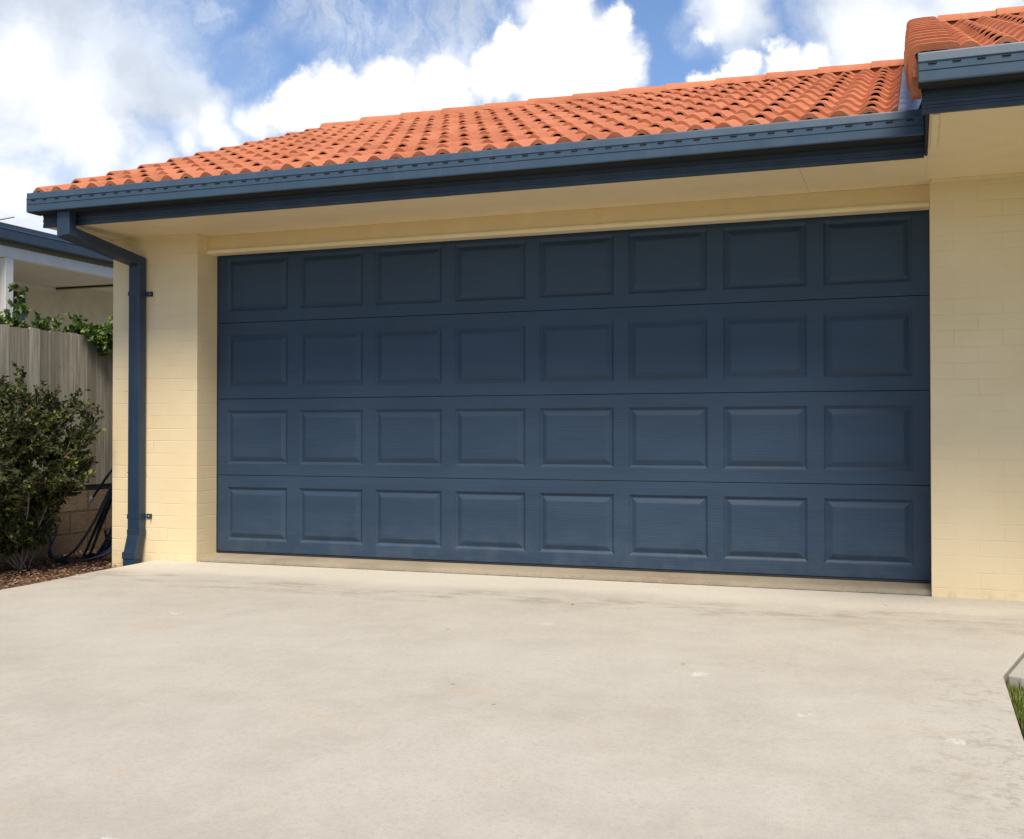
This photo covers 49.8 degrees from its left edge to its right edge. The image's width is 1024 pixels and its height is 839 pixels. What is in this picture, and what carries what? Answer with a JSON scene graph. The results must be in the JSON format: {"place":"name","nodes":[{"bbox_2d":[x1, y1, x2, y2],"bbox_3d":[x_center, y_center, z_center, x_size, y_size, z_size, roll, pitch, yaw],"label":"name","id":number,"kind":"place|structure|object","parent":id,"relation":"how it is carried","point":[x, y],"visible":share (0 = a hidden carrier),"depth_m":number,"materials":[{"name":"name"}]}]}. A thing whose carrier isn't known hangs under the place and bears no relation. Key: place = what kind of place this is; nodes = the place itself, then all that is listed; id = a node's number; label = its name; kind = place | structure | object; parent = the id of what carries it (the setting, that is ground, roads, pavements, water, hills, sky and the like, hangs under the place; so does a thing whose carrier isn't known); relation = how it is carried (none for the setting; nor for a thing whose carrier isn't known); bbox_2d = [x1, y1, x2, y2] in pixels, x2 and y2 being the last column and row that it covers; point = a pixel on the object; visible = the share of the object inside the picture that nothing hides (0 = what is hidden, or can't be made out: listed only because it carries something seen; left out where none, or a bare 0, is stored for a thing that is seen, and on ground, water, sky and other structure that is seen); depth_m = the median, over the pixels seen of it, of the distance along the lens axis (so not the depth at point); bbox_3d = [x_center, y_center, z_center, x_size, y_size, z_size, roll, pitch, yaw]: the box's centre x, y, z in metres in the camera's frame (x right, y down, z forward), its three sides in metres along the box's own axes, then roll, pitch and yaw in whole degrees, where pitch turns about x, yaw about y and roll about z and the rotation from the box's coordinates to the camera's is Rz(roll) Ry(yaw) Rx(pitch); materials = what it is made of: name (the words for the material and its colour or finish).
{"place":"outdoors","nodes":[
{"label":"outdoors","id":0,"kind":"place"},
{"bbox_2d":[0,216,112,331],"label":"neighbouring house","id":1,"kind":"structure","parent":0,"point":[55,274],"depth_m":12.13,"materials":[{"name":"beige paint"}]},
{"bbox_2d":[13,290,25,323],"bbox_3d":[-5.946,-0.714,12.259,0.033,1.600,1.420,0,-1,20],"label":"window","id":2,"kind":"structure","parent":1,"relation":"in","point":[22,316],"depth_m":12.84,"materials":[{"name":"white paint"}]},
{"bbox_2d":[0,549,121,589],"bbox_3d":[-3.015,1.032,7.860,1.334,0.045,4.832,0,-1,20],"label":"leaf litter","id":3,"kind":"object","parent":0,"point":[36,564],"visible":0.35,"depth_m":7.59,"materials":[{"name":"brown plant"}]},
{"bbox_2d":[0,362,106,571],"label":"shrub","id":4,"kind":"object","parent":3,"relation":"on","point":[30,430],"visible":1,"depth_m":7.51,"materials":[{"name":"green plant"}]},
{"bbox_2d":[0,560,1023,838],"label":"driveway","id":5,"kind":"structure","parent":0,"point":[180,700],"depth_m":3.50,"materials":[{"name":"concrete"}]},
{"bbox_2d":[0,0,1023,234],"label":"sky","id":6,"kind":"structure","parent":0,"point":[89,88],"materials":[{"name":"blue"}]},
{"bbox_2d":[1007,681,1023,739],"bbox_3d":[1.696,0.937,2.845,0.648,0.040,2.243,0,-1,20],"label":"grass","id":7,"kind":"structure","parent":0,"point":[1017,698],"depth_m":3.75,"materials":[{"name":"green plant"}]},
{"bbox_2d":[1008,658,1023,713],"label":"footpath","id":8,"kind":"structure","parent":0,"point":[1016,675],"depth_m":4.01,"materials":[{"name":"concrete"}]},
{"label":"ground","id":9,"kind":"structure","parent":0,"visible":0},
{"bbox_2d":[0,315,6,323],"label":"hedge shrub","id":10,"kind":"object","parent":9,"relation":"on","point":[1,321],"visible":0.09,"depth_m":8.10,"materials":[{"name":"green plant"}]},
{"bbox_2d":[0,282,31,327],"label":"hedge shrub","id":11,"kind":"object","parent":9,"relation":"on","point":[20,309],"visible":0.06,"depth_m":8.39,"materials":[{"name":"green plant"}]},
{"bbox_2d":[23,310,69,330],"bbox_3d":[-3.699,0.132,8.689,0.294,1.974,0.454,0,-1,12],"label":"hedge shrub","id":12,"kind":"object","parent":9,"relation":"on","point":[40,323],"visible":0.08,"depth_m":8.61,"materials":[{"name":"green plant"}]},
{"bbox_2d":[0,483,111,563],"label":"retaining wall","id":13,"kind":"structure","parent":9,"relation":"on","point":[77,514],"depth_m":8.68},
{"bbox_2d":[0,324,112,484],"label":"fence","id":14,"kind":"object","parent":13,"relation":"on","point":[69,363],"visible":0.06,"depth_m":8.61,"materials":[{"name":"grey wood"}]},
{"bbox_2d":[50,312,88,334],"bbox_3d":[-3.547,0.121,8.961,0.284,2.003,0.391,0,-1,20],"label":"hedge shrub","id":15,"kind":"object","parent":9,"relation":"on","point":[77,321],"visible":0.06,"depth_m":8.89,"materials":[{"name":"green plant"}]},
{"bbox_2d":[79,315,112,356],"bbox_3d":[-3.358,0.126,9.100,0.440,1.997,0.830,0,-1,20],"label":"hedge shrub","id":16,"kind":"object","parent":9,"relation":"on","point":[96,334],"visible":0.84,"depth_m":8.90,"materials":[{"name":"green plant"}]},
{"bbox_2d":[26,6,1023,600],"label":"garage","id":17,"kind":"structure","parent":9,"relation":"on","point":[766,330],"depth_m":6.71,"materials":[{"name":"beige paint"}]},
{"bbox_2d":[48,469,111,562],"bbox_3d":[-3.087,0.590,8.178,0.907,0.917,0.326,0,-1,2],"label":"garden hose","id":18,"kind":"object","parent":17,"relation":"hanging from","point":[104,549],"visible":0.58,"depth_m":8.23,"materials":[{"name":"black rubber"}]},
{"bbox_2d":[216,210,930,582],"bbox_3d":[0.138,-0.145,6.968,4.718,2.138,0.056,0,-1,20],"label":"garage door","id":19,"kind":"structure","parent":17,"relation":"in","point":[752,398],"depth_m":6.81,"materials":[{"name":"blue paint"}]}
]}

